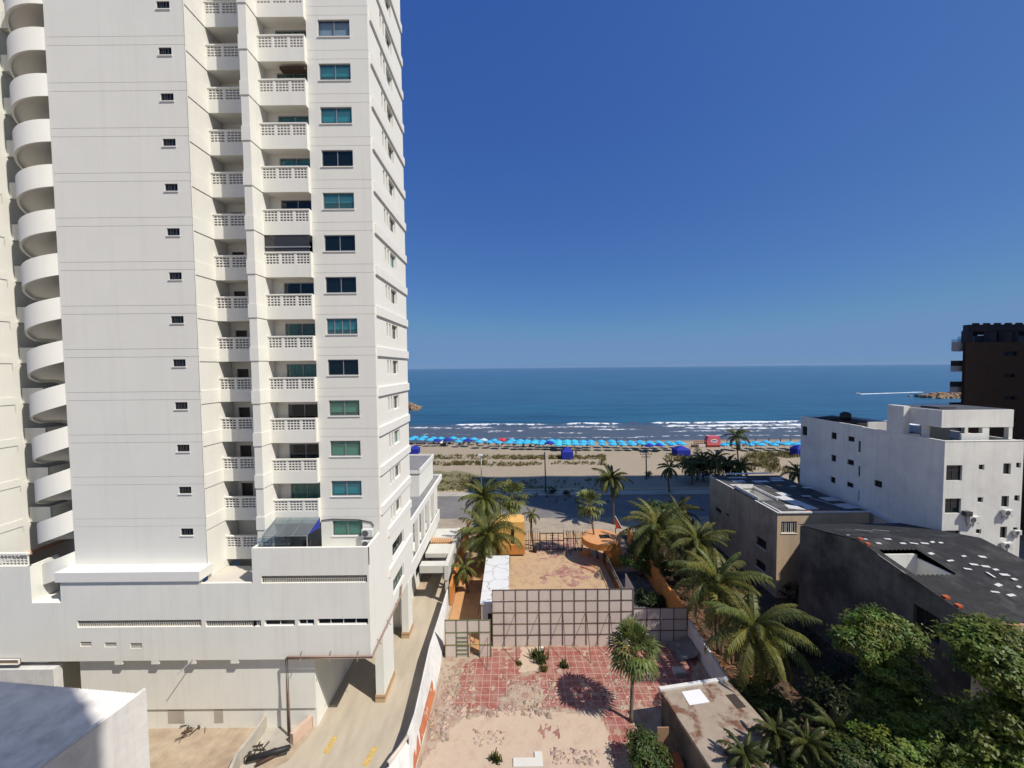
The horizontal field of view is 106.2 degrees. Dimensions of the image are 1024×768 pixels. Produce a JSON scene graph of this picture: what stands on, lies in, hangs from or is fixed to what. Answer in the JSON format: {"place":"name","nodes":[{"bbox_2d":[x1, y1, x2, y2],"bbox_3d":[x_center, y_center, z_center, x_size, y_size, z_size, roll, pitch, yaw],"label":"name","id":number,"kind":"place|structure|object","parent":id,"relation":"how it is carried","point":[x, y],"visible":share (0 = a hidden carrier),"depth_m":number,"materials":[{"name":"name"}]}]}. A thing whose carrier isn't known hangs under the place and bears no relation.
{"place":"outdoors","nodes":[
{"label":"outdoors","id":0,"kind":"place"},
{"bbox_2d":[0,681,149,767],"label":"tin roofed building","id":1,"kind":"structure","parent":0,"point":[45,726],"depth_m":17.90,"materials":[{"name":"metal"}]},
{"bbox_2d":[240,727,295,767],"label":"apron","id":2,"kind":"object","parent":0,"point":[276,737],"visible":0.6,"depth_m":24.94,"materials":[{"name":"concrete"}]},
{"bbox_2d":[229,714,266,767],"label":"dividing wall","id":3,"kind":"structure","parent":2,"relation":"on","point":[252,739],"depth_m":24.18,"materials":[{"name":"paint"}]},
{"bbox_2d":[247,744,289,761],"bbox_3d":[-14.948,22.713,23.661,2.296,0.503,0.320,-1,2,-13],"label":"black pipe","id":4,"kind":"object","parent":2,"relation":"on","point":[268,753],"visible":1,"depth_m":23.58,"materials":[{"name":"plastic"}]},
{"bbox_2d":[275,528,463,767],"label":"driveway","id":5,"kind":"structure","parent":0,"point":[358,722],"depth_m":27.97,"materials":[{"name":"concrete"}]},
{"bbox_2d":[443,558,484,653],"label":"alley floor","id":6,"kind":"structure","parent":0,"point":[465,606],"depth_m":39.31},
{"bbox_2d":[451,555,476,592],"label":"ragged palm","id":7,"kind":"object","parent":6,"relation":"on","point":[465,570],"visible":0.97,"depth_m":40.70,"materials":[{"name":"green plant"}]},
{"bbox_2d":[420,532,710,767],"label":"lot floor","id":8,"kind":"structure","parent":0,"point":[580,720],"depth_m":28.25,"materials":[{"name":"sand"}]},
{"bbox_2d":[444,619,490,661],"bbox_3d":[-3.475,21.098,31.893,3.896,3.245,1.649,0,3,22],"label":"panel screen","id":9,"kind":"object","parent":8,"relation":"on","point":[457,632],"visible":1,"depth_m":31.90,"materials":[{"name":"metal"}]},
{"bbox_2d":[458,478,510,534],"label":"coconut palm","id":10,"kind":"object","parent":8,"relation":"on","point":[484,499],"visible":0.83,"depth_m":50.08,"materials":[{"name":"green plant"}]},
{"bbox_2d":[454,503,525,570],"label":"coconut palm","id":11,"kind":"object","parent":8,"relation":"on","point":[489,544],"visible":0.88,"depth_m":44.09,"materials":[{"name":"green plant"}]},
{"bbox_2d":[480,555,508,640],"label":"narrow shed","id":12,"kind":"structure","parent":8,"relation":"on","point":[496,573],"depth_m":36.94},
{"bbox_2d":[491,514,524,555],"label":"gatehouse","id":13,"kind":"object","parent":8,"relation":"on","point":[517,521],"visible":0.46,"depth_m":48.91,"materials":[{"name":"orange paint"}]},
{"bbox_2d":[513,751,542,767],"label":"white slab","id":14,"kind":"structure","parent":8,"relation":"on","point":[536,761],"depth_m":23.36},
{"bbox_2d":[428,664,630,765],"bbox_3d":[1.599,22.743,27.022,14.902,0.204,7.464,0,2,4],"label":"rubble","id":15,"kind":"object","parent":8,"relation":"on","point":[445,715],"visible":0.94,"depth_m":26.98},
{"bbox_2d":[528,643,548,667],"bbox_3d":[2.303,22.277,31.669,1.515,0.770,1.597,-3,3,-40],"label":"weed","id":16,"kind":"object","parent":8,"relation":"on","point":[539,656],"visible":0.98,"depth_m":31.67,"materials":[{"name":"green plant"}]},
{"bbox_2d":[492,573,633,663],"bbox_3d":[4.787,20.099,32.361,12.467,5.042,3.963,-1,2,-11],"label":"panel screen","id":17,"kind":"object","parent":8,"relation":"on","point":[549,621],"visible":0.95,"depth_m":33.07,"materials":[{"name":"metal"}]},
{"bbox_2d":[574,489,606,558],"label":"fan palm","id":18,"kind":"object","parent":8,"relation":"on","point":[591,509],"visible":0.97,"depth_m":47.68,"materials":[{"name":"green plant"}]},
{"bbox_2d":[582,529,621,566],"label":"round kiosk","id":19,"kind":"object","parent":8,"relation":"on","point":[606,541],"visible":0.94,"depth_m":46.23,"materials":[{"name":"orange paint"}]},
{"bbox_2d":[603,551,622,587],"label":"wall","id":20,"kind":"structure","parent":8,"relation":"on","point":[613,577],"depth_m":43.39,"materials":[{"name":"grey paint"}]},
{"bbox_2d":[605,615,662,722],"bbox_3d":[8.286,19.471,26.359,3.914,6.744,3.797,-1,2,0],"label":"fan palm","id":21,"kind":"object","parent":8,"relation":"on","point":[634,665],"visible":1,"depth_m":25.71,"materials":[{"name":"green plant"}]},
{"bbox_2d":[622,723,674,767],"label":"bush","id":22,"kind":"object","parent":8,"relation":"on","point":[644,755],"visible":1,"depth_m":22.55,"materials":[{"name":"green plant"}]},
{"bbox_2d":[634,587,666,607],"bbox_3d":[14.015,21.623,38.917,3.388,1.677,2.919,0,3,21],"label":"shrub","id":23,"kind":"object","parent":8,"relation":"on","point":[650,598],"visible":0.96,"depth_m":38.44,"materials":[{"name":"green plant"}]},
{"bbox_2d":[627,530,687,634],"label":"orange side wall","id":24,"kind":"structure","parent":8,"relation":"on","point":[659,584],"depth_m":39.09,"materials":[{"name":"paint"}]},
{"bbox_2d":[634,608,687,641],"bbox_3d":[12.914,20.968,33.503,4.705,3.030,0.075,-1,2,0],"label":"panel screen","id":25,"kind":"object","parent":8,"relation":"on","point":[665,624],"visible":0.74,"depth_m":33.51,"materials":[{"name":"metal"}]},
{"bbox_2d":[657,727,668,750],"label":"loose door","id":26,"kind":"structure","parent":8,"relation":"on","point":[663,732],"depth_m":23.47,"materials":[{"name":"brown wood"}]},
{"bbox_2d":[667,635,699,660],"bbox_3d":[14.307,22.115,32.248,1.800,0.638,2.160,-1,2,0],"label":"tarpaulin","id":27,"kind":"object","parent":8,"relation":"on","point":[684,648],"visible":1,"depth_m":32.19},
{"bbox_2d":[688,620,729,679],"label":"lot wall","id":28,"kind":"structure","parent":8,"relation":"on","point":[712,667],"depth_m":30.59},
{"bbox_2d":[659,676,794,767],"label":"outbuilding","id":29,"kind":"structure","parent":8,"relation":"on","point":[697,717],"depth_m":23.55,"materials":[{"name":"white paint"}]},
{"bbox_2d":[716,728,770,767],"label":"palm","id":30,"kind":"object","parent":8,"relation":"on","point":[745,751],"visible":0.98,"depth_m":20.52,"materials":[{"name":"green plant"}]},
{"bbox_2d":[771,749,819,767],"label":"shrub","id":31,"kind":"object","parent":8,"relation":"on","point":[798,763],"visible":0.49,"depth_m":20.22,"materials":[{"name":"green plant"}]},
{"bbox_2d":[437,494,708,518],"bbox_3d":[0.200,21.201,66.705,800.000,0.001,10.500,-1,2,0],"label":"road","id":32,"kind":"structure","parent":0,"point":[449,507],"depth_m":66.93,"materials":[{"name":"asphalt"}]},
{"bbox_2d":[779,461,799,483],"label":"coconut palm","id":33,"kind":"object","parent":32,"relation":"on","point":[792,476],"visible":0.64,"depth_m":66.95,"materials":[{"name":"green plant"}]},
{"bbox_2d":[437,490,708,496],"bbox_3d":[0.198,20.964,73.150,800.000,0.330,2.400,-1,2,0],"label":"pavement","id":34,"kind":"structure","parent":0,"point":[574,493],"depth_m":72.89,"materials":[{"name":"concrete"}]},
{"bbox_2d":[437,487,708,491],"bbox_3d":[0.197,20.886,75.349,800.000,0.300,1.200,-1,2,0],"label":"cycle path","id":35,"kind":"structure","parent":0,"point":[661,488],"depth_m":75.18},
{"bbox_2d":[438,516,708,532],"bbox_3d":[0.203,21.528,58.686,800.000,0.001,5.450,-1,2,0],"label":"road verge","id":36,"kind":"structure","parent":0,"point":[583,524],"depth_m":58.86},
{"bbox_2d":[496,477,529,513],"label":"fan palm","id":37,"kind":"object","parent":36,"relation":"on","point":[512,505],"visible":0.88,"depth_m":56.06,"materials":[{"name":"green plant"}]},
{"bbox_2d":[591,464,633,524],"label":"coconut palm","id":38,"kind":"object","parent":36,"relation":"on","point":[610,478],"visible":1,"depth_m":57.60,"materials":[{"name":"green plant"}]},
{"bbox_2d":[148,517,1023,767],"bbox_3d":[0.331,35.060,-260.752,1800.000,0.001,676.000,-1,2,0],"label":"ground","id":39,"kind":"structure","parent":0,"point":[210,748],"depth_m":24.69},
{"bbox_2d":[0,658,63,686],"bbox_3d":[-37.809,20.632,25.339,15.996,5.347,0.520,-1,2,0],"label":"pump house","id":40,"kind":"structure","parent":39,"relation":"on","point":[13,670],"depth_m":25.03,"materials":[{"name":"white concrete"}]},
{"bbox_2d":[0,0,412,728],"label":"apartment tower","id":41,"kind":"structure","parent":39,"relation":"on","point":[204,358],"depth_m":25.63,"materials":[{"name":"concrete"}]},
{"bbox_2d":[262,517,319,546],"bbox_3d":[-14.938,10.495,25.933,3.328,2.520,1.516,-1,2,0],"label":"terrace awning","id":42,"kind":"object","parent":41,"relation":"on","point":[316,526],"visible":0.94,"depth_m":25.65,"materials":[{"name":"metal"}]},
{"bbox_2d":[280,158,310,176],"bbox_3d":[-14.806,-14.350,26.762,2.300,2.370,0.500,-1,2,0],"label":"sliding door","id":43,"kind":"structure","parent":41,"relation":"in","point":[284,161],"depth_m":26.64,"materials":[{"name":"glass"}]},
{"bbox_2d":[281,200,311,220],"bbox_3d":[-14.779,-11.530,26.881,2.300,2.370,0.500,-1,2,0],"label":"sliding door","id":44,"kind":"structure","parent":41,"relation":"in","point":[286,204],"depth_m":26.63,"materials":[{"name":"glass"}]},
{"bbox_2d":[284,283,313,305],"bbox_3d":[-14.726,-5.889,27.120,2.300,2.370,0.500,-1,2,0],"label":"sliding door","id":45,"kind":"structure","parent":41,"relation":"in","point":[289,288],"depth_m":26.87,"materials":[{"name":"glass"}]},
{"bbox_2d":[286,323,315,346],"bbox_3d":[-14.700,-3.069,27.239,2.300,2.370,0.500,-1,2,0],"label":"sliding door","id":46,"kind":"structure","parent":41,"relation":"in","point":[297,329],"depth_m":27.44,"materials":[{"name":"glass"}]},
{"bbox_2d":[287,364,316,388],"bbox_3d":[-14.673,-0.248,27.358,2.300,2.370,0.500,-1,2,0],"label":"sliding door","id":47,"kind":"structure","parent":41,"relation":"in","point":[293,370],"depth_m":27.27,"materials":[{"name":"glass"}]},
{"bbox_2d":[288,404,318,435],"bbox_3d":[-14.646,2.572,27.477,2.300,2.370,0.500,-1,2,0],"label":"sliding door","id":48,"kind":"structure","parent":41,"relation":"in","point":[295,410],"depth_m":27.23,"materials":[{"name":"glass"}]},
{"bbox_2d":[290,443,318,468],"bbox_3d":[-14.620,5.392,27.596,2.300,2.370,0.500,-1,2,0],"label":"sliding door","id":49,"kind":"structure","parent":41,"relation":"in","point":[296,450],"depth_m":27.35,"materials":[{"name":"glass"}]},
{"bbox_2d":[291,483,320,506],"bbox_3d":[-14.593,8.213,27.716,2.300,2.370,0.500,-1,2,0],"label":"sliding door","id":50,"kind":"structure","parent":41,"relation":"in","point":[298,490],"depth_m":27.63,"materials":[{"name":"glass"}]},
{"bbox_2d":[317,20,349,37],"bbox_3d":[-11.884,-23.691,25.878,2.220,1.150,0.620,-1,2,0],"label":"window","id":51,"kind":"structure","parent":41,"relation":"in","point":[330,28],"depth_m":25.82,"materials":[{"name":"glass"}]},
{"bbox_2d":[318,64,351,80],"bbox_3d":[-11.857,-20.871,25.997,2.220,1.150,0.620,-1,2,0],"label":"window","id":52,"kind":"structure","parent":41,"relation":"in","point":[328,72],"depth_m":25.94,"materials":[{"name":"glass"}]},
{"bbox_2d":[319,107,352,124],"bbox_3d":[-11.831,-18.050,26.116,2.220,1.150,0.620,-1,2,0],"label":"window","id":53,"kind":"structure","parent":41,"relation":"in","point":[343,115],"depth_m":26.06,"materials":[{"name":"glass"}]},
{"bbox_2d":[321,150,353,167],"bbox_3d":[-11.804,-15.230,26.236,2.220,1.150,0.620,-1,2,0],"label":"window","id":54,"kind":"structure","parent":41,"relation":"in","point":[340,158],"depth_m":26.07,"materials":[{"name":"glass"}]},
{"bbox_2d":[322,193,354,209],"bbox_3d":[-11.777,-12.410,26.355,2.220,1.150,0.620,-1,2,0],"label":"window","id":55,"kind":"structure","parent":41,"relation":"in","point":[331,201],"depth_m":26.30,"materials":[{"name":"glass"}]},
{"bbox_2d":[323,235,355,251],"bbox_3d":[-11.751,-9.589,26.474,2.220,1.150,0.620,-1,2,0],"label":"window","id":56,"kind":"structure","parent":41,"relation":"in","point":[333,243],"depth_m":26.31,"materials":[{"name":"glass"}]},
{"bbox_2d":[324,277,356,293],"bbox_3d":[-11.724,-6.769,26.593,2.220,1.150,0.620,-1,2,0],"label":"window","id":57,"kind":"structure","parent":41,"relation":"in","point":[334,285],"depth_m":26.43,"materials":[{"name":"glass"}]},
{"bbox_2d":[326,318,357,334],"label":"window","id":58,"kind":"structure","parent":41,"relation":"in","point":[340,326],"depth_m":26.65,"materials":[{"name":"glass"}]},
{"bbox_2d":[327,359,358,375],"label":"window","id":59,"kind":"structure","parent":41,"relation":"in","point":[347,367],"depth_m":26.67,"materials":[{"name":"glass"}]},
{"bbox_2d":[318,618,367,623],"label":"window","id":60,"kind":"structure","parent":41,"relation":"in","point":[360,620],"depth_m":25.19,"materials":[{"name":"black glass"}]},
{"bbox_2d":[285,584,401,735],"bbox_3d":[-11.843,19.752,28.371,5.853,6.259,6.870,-1,2,0],"label":"drain pipe","id":61,"kind":"object","parent":41,"relation":"attached to","point":[330,656],"visible":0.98,"depth_m":25.03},
{"bbox_2d":[328,400,359,416],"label":"window","id":62,"kind":"structure","parent":41,"relation":"in","point":[337,408],"depth_m":26.90,"materials":[{"name":"glass"}]},
{"bbox_2d":[329,441,360,456],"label":"window","id":63,"kind":"structure","parent":41,"relation":"in","point":[338,448],"depth_m":27.01,"materials":[{"name":"glass"}]},
{"bbox_2d":[331,481,361,496],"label":"window","id":64,"kind":"structure","parent":41,"relation":"in","point":[339,488],"depth_m":27.13,"materials":[{"name":"glass"}]},
{"bbox_2d":[332,520,362,536],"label":"window","id":65,"kind":"structure","parent":41,"relation":"in","point":[349,527],"depth_m":27.25,"materials":[{"name":"glass"}]},
{"bbox_2d":[290,716,312,745],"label":"kerb wall","id":66,"kind":"structure","parent":39,"relation":"on","point":[301,730],"depth_m":25.12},
{"bbox_2d":[393,454,441,626],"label":"terraced annex","id":67,"kind":"object","parent":39,"relation":"on","point":[425,511],"visible":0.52,"depth_m":44.14,"materials":[{"name":"paint"}]},
{"bbox_2d":[387,589,448,767],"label":"boundary wall","id":68,"kind":"structure","parent":39,"relation":"on","point":[407,755],"depth_m":26.95,"materials":[{"name":"white paint"}]},
{"bbox_2d":[449,521,469,605],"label":"orange boundary wall","id":69,"kind":"structure","parent":39,"relation":"on","point":[453,585],"depth_m":41.49,"materials":[{"name":"paint"}]},
{"bbox_2d":[618,534,673,578],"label":"leafy tree","id":70,"kind":"object","parent":39,"relation":"on","point":[642,564],"visible":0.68,"depth_m":43.04,"materials":[{"name":"green plant"}]},
{"bbox_2d":[656,457,683,491],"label":"coconut palm","id":71,"kind":"object","parent":39,"relation":"on","point":[668,470],"visible":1,"depth_m":72.41,"materials":[{"name":"green plant"}]},
{"bbox_2d":[709,472,871,597],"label":"beige building","id":72,"kind":"structure","parent":39,"relation":"on","point":[763,516],"depth_m":42.58,"materials":[{"name":"concrete"}]},
{"bbox_2d":[800,405,1023,556],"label":"white apartment block","id":73,"kind":"structure","parent":39,"relation":"on","point":[932,471],"depth_m":35.05,"materials":[{"name":"paint"}]},
{"bbox_2d":[945,498,958,512],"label":"window","id":74,"kind":"structure","parent":73,"relation":"in","point":[951,505],"depth_m":33.30,"materials":[{"name":"glass"}]},
{"bbox_2d":[946,465,960,479],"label":"window","id":75,"kind":"structure","parent":73,"relation":"in","point":[952,471],"depth_m":33.18,"materials":[{"name":"glass"}]},
{"bbox_2d":[949,323,1023,533],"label":"brown apartment block","id":76,"kind":"structure","parent":39,"relation":"on","point":[990,366],"depth_m":53.11,"materials":[{"name":"brick"}]},
{"bbox_2d":[409,439,800,489],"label":"beach sand","id":77,"kind":"structure","parent":0,"point":[629,461],"depth_m":94.87,"materials":[{"name":"sand"}]},
{"bbox_2d":[433,450,799,502],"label":"dune grass","id":78,"kind":"structure","parent":77,"relation":"on","point":[762,457],"depth_m":96.53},
{"bbox_2d":[676,457,706,484],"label":"coconut palm","id":79,"kind":"object","parent":77,"relation":"on","point":[690,469],"visible":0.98,"depth_m":77.26,"materials":[{"name":"green plant"}]},
{"bbox_2d":[692,435,720,446],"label":"beach kiosk","id":80,"kind":"object","parent":77,"relation":"on","point":[712,441],"visible":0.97,"depth_m":113.35,"materials":[{"name":"fabric"}]},
{"bbox_2d":[701,449,730,475],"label":"coconut palm","id":81,"kind":"object","parent":77,"relation":"on","point":[716,460],"visible":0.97,"depth_m":77.39,"materials":[{"name":"green plant"}]},
{"bbox_2d":[721,425,752,459],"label":"coconut palm","id":82,"kind":"object","parent":77,"relation":"on","point":[737,435],"visible":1,"depth_m":82.00,"materials":[{"name":"green plant"}]},
{"bbox_2d":[729,456,754,475],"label":"coconut palm","id":83,"kind":"object","parent":77,"relation":"on","point":[740,468],"visible":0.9,"depth_m":77.28,"materials":[{"name":"green plant"}]},
{"bbox_2d":[614,571,664,607],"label":"side path","id":84,"kind":"structure","parent":0,"point":[637,581],"depth_m":42.83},
{"bbox_2d":[408,364,961,441],"bbox_3d":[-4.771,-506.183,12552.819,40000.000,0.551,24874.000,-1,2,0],"label":"sea","id":85,"kind":"structure","parent":0,"point":[649,403],"depth_m":288.61,"materials":[{"name":"liquid"}]},
{"bbox_2d":[908,392,960,398],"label":"breakwater","id":86,"kind":"object","parent":85,"relation":"in","point":[939,395],"visible":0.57,"depth_m":276.59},
{"bbox_2d":[400,0,1023,368],"label":"sky","id":87,"kind":"structure","parent":0,"point":[588,183],"materials":[{"name":"blue"}]},
{"bbox_2d":[619,531,886,748],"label":"garden soil","id":88,"kind":"structure","parent":0,"point":[767,600],"depth_m":32.02,"materials":[{"name":"brown soil"}]},
{"bbox_2d":[616,498,695,567],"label":"coconut palm","id":89,"kind":"object","parent":88,"relation":"on","point":[656,528],"visible":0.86,"depth_m":43.08,"materials":[{"name":"green plant"}]},
{"bbox_2d":[639,497,682,547],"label":"leafy tree","id":90,"kind":"object","parent":88,"relation":"on","point":[663,508],"visible":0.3,"depth_m":50.23,"materials":[{"name":"green plant"}]},
{"bbox_2d":[658,494,704,527],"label":"coconut palm","id":91,"kind":"object","parent":88,"relation":"on","point":[681,503],"visible":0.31,"depth_m":52.46,"materials":[{"name":"green plant"}]},
{"bbox_2d":[661,512,736,588],"bbox_3d":[18.746,18.026,39.016,6.879,8.406,7.025,-1,2,0],"label":"coconut palm","id":92,"kind":"object","parent":88,"relation":"on","point":[692,542],"visible":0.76,"depth_m":38.34,"materials":[{"name":"green plant"}]},
{"bbox_2d":[666,576,759,682],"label":"fallen leaves","id":93,"kind":"object","parent":88,"relation":"on","point":[725,670],"visible":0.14,"depth_m":34.12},
{"bbox_2d":[668,547,775,654],"bbox_3d":[16.917,18.184,31.675,7.421,8.748,7.292,2,3,40],"label":"coconut palm","id":94,"kind":"object","parent":88,"relation":"on","point":[714,571],"visible":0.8,"depth_m":31.40,"materials":[{"name":"green plant"}]},
{"bbox_2d":[701,583,822,708],"bbox_3d":[17.020,18.817,26.830,6.999,7.884,6.739,1,3,23],"label":"coconut palm","id":95,"kind":"object","parent":88,"relation":"on","point":[761,648],"visible":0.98,"depth_m":25.82,"materials":[{"name":"green plant"}]},
{"bbox_2d":[729,674,803,728],"bbox_3d":[16.744,21.304,25.961,3.039,2.956,4.831,-3,3,-43],"label":"bush","id":96,"kind":"object","parent":88,"relation":"on","point":[770,703],"visible":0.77,"depth_m":25.31,"materials":[{"name":"green plant"}]},
{"bbox_2d":[748,708,809,767],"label":"palm","id":97,"kind":"object","parent":88,"relation":"on","point":[776,743],"visible":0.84,"depth_m":21.14,"materials":[{"name":"green plant"}]},
{"bbox_2d":[767,618,830,663],"bbox_3d":[23.239,21.071,31.975,4.614,2.824,4.347,-1,2,0],"label":"shrub","id":98,"kind":"object","parent":88,"relation":"on","point":[809,635],"visible":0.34,"depth_m":30.88,"materials":[{"name":"green plant"}]},
{"bbox_2d":[777,717,839,767],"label":"palm","id":99,"kind":"object","parent":88,"relation":"on","point":[807,748],"visible":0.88,"depth_m":20.11,"materials":[{"name":"green plant"}]},
{"bbox_2d":[794,670,855,728],"bbox_3d":[21.833,21.348,25.802,5.549,2.834,4.523,-1,2,0],"label":"shrub","id":100,"kind":"object","parent":88,"relation":"on","point":[816,697],"visible":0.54,"depth_m":25.86,"materials":[{"name":"green plant"}]},
{"bbox_2d":[799,697,867,762],"bbox_3d":[17.816,20.353,21.074,2.984,5.300,3.148,-1,2,0],"label":"palm","id":101,"kind":"object","parent":88,"relation":"on","point":[838,719],"visible":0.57,"depth_m":21.17,"materials":[{"name":"green plant"}]},
{"bbox_2d":[811,651,874,699],"bbox_3d":[24.329,21.095,27.324,5.220,3.142,3.941,-1,2,0],"label":"shrub","id":102,"kind":"object","parent":88,"relation":"on","point":[830,673],"visible":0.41,"depth_m":27.57,"materials":[{"name":"green plant"}]},
{"bbox_2d":[831,678,861,711],"bbox_3d":[23.789,21.077,24.351,5.139,3.428,4.710,-1,3,-20],"label":"shrub","id":103,"kind":"object","parent":88,"relation":"on","point":[849,693],"visible":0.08,"depth_m":25.28,"materials":[{"name":"green plant"}]},
{"bbox_2d":[817,718,898,767],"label":"leafy tree","id":104,"kind":"object","parent":88,"relation":"on","point":[848,757],"visible":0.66,"depth_m":19.42,"materials":[{"name":"green plant"}]},
{"bbox_2d":[826,602,939,736],"bbox_3d":[21.782,18.131,22.677,5.572,9.469,4.156,-1,2,0],"label":"leafy tree","id":105,"kind":"object","parent":88,"relation":"on","point":[893,671],"visible":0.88,"depth_m":21.87,"materials":[{"name":"green plant"}]},
{"bbox_2d":[846,703,959,767],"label":"leafy tree","id":106,"kind":"object","parent":88,"relation":"on","point":[903,753],"visible":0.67,"depth_m":19.38,"materials":[{"name":"green plant"}]},
{"bbox_2d":[798,523,1023,737],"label":"dark roofed building","id":107,"kind":"structure","parent":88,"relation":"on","point":[912,573],"depth_m":28.46,"materials":[{"name":"concrete"}]},
{"bbox_2d":[916,605,939,642],"bbox_3d":[27.650,15.744,25.226,0.500,1.808,1.627,-1,2,0],"label":"window","id":108,"kind":"structure","parent":107,"relation":"in","point":[925,617],"depth_m":25.40,"materials":[{"name":"glass"}]},
{"bbox_2d":[891,690,1009,767],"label":"leafy tree","id":109,"kind":"object","parent":88,"relation":"on","point":[953,755],"visible":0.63,"depth_m":18.83,"materials":[{"name":"green plant"}]},
{"bbox_2d":[922,686,1023,767],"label":"leafy tree","id":110,"kind":"object","parent":88,"relation":"on","point":[1014,763],"visible":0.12,"depth_m":19.02,"materials":[{"name":"green plant"}]},
{"bbox_2d":[927,609,1023,767],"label":"leafy tree","id":111,"kind":"object","parent":88,"relation":"on","point":[990,654],"visible":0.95,"depth_m":18.15,"materials":[{"name":"green plant"}]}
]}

